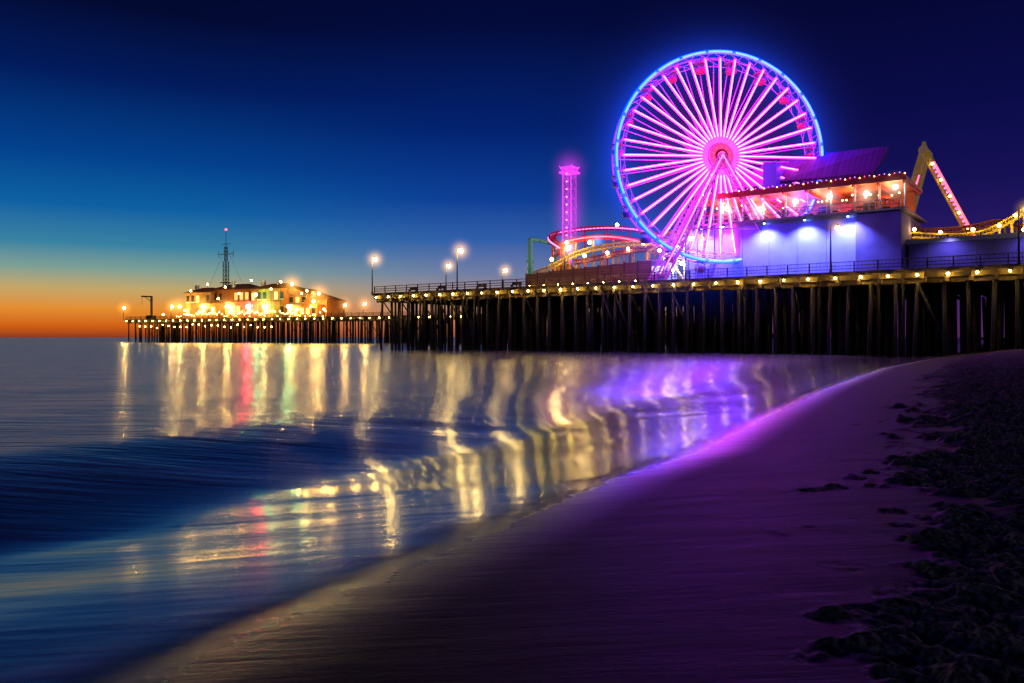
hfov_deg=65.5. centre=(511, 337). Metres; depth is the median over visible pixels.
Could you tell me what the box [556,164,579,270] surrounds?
drop tower
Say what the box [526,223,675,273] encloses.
roller coaster
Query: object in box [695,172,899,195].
string lights
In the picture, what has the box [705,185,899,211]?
terrace lights
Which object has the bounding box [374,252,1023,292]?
pier railing
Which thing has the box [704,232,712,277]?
banner flag
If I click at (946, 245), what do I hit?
games hall
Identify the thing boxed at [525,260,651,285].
wooden fence
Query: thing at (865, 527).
sandy beach
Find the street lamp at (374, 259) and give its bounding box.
[371,256,376,293]
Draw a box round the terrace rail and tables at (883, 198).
[690,195,903,223]
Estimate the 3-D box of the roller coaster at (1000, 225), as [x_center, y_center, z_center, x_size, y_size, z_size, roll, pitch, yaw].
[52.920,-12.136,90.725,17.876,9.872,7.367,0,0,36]
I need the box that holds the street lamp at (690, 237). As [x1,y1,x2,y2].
[684,234,692,278]
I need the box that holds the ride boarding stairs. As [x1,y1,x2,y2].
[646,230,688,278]
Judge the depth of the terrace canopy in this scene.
95.25 m
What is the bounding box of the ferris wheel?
[611,50,823,279]
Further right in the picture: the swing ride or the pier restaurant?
the swing ride
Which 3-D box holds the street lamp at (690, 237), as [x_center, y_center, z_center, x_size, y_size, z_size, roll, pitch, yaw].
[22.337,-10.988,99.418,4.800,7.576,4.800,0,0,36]
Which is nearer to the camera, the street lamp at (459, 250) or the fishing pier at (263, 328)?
the street lamp at (459, 250)
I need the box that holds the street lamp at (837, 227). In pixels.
[829,222,839,271]
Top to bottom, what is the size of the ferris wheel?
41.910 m
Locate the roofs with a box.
[723,146,888,189]
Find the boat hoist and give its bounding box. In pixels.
[141,296,155,318]
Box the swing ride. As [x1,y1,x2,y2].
[911,141,973,235]
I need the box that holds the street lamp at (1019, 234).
[1017,203,1023,263]
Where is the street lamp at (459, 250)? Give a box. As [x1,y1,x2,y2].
[456,247,462,288]
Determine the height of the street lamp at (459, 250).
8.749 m
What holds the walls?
on the amusement pier at (856, 312)
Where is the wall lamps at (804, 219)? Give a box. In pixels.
[700,213,849,227]
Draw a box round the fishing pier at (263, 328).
[125,311,676,344]
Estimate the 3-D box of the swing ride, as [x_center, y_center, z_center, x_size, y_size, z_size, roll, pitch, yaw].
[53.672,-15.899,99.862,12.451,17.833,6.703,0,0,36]
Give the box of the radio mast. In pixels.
[210,228,242,286]
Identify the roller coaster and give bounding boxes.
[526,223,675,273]
[911,207,1023,238]
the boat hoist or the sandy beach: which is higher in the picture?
the boat hoist
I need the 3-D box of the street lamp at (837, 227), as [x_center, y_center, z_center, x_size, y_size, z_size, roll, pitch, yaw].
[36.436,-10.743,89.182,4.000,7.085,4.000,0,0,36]
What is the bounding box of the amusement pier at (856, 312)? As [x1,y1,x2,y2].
[372,263,1023,356]
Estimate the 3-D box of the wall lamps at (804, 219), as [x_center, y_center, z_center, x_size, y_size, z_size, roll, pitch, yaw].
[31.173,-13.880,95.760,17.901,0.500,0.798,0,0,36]
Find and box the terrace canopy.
[695,173,921,223]
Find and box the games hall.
[906,232,1023,267]
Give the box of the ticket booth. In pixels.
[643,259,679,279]
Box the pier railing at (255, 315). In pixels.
[126,311,454,318]
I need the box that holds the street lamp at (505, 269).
[502,267,506,286]
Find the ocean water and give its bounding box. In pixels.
[0,337,983,682]
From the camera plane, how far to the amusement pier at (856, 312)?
101.93 m
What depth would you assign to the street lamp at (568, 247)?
116.09 m
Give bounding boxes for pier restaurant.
[162,280,345,318]
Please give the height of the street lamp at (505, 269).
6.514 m
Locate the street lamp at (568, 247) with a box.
[564,243,570,269]
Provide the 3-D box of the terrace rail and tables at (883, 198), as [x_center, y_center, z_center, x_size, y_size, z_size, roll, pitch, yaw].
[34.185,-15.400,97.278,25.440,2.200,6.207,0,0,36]
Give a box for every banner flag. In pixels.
[697,232,705,277]
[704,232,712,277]
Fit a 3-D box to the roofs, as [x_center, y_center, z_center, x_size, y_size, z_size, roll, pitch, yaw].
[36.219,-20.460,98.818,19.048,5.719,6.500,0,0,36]
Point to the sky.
(326, 138)
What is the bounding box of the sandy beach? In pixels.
[73,337,1023,682]
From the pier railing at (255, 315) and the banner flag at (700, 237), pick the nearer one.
the banner flag at (700, 237)
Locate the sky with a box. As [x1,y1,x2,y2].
[0,0,1023,336]
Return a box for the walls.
[681,206,926,278]
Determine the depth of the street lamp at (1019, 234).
79.30 m
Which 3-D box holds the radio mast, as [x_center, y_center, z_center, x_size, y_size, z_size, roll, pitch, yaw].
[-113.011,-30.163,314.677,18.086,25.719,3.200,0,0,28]
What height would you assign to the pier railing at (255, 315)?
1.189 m

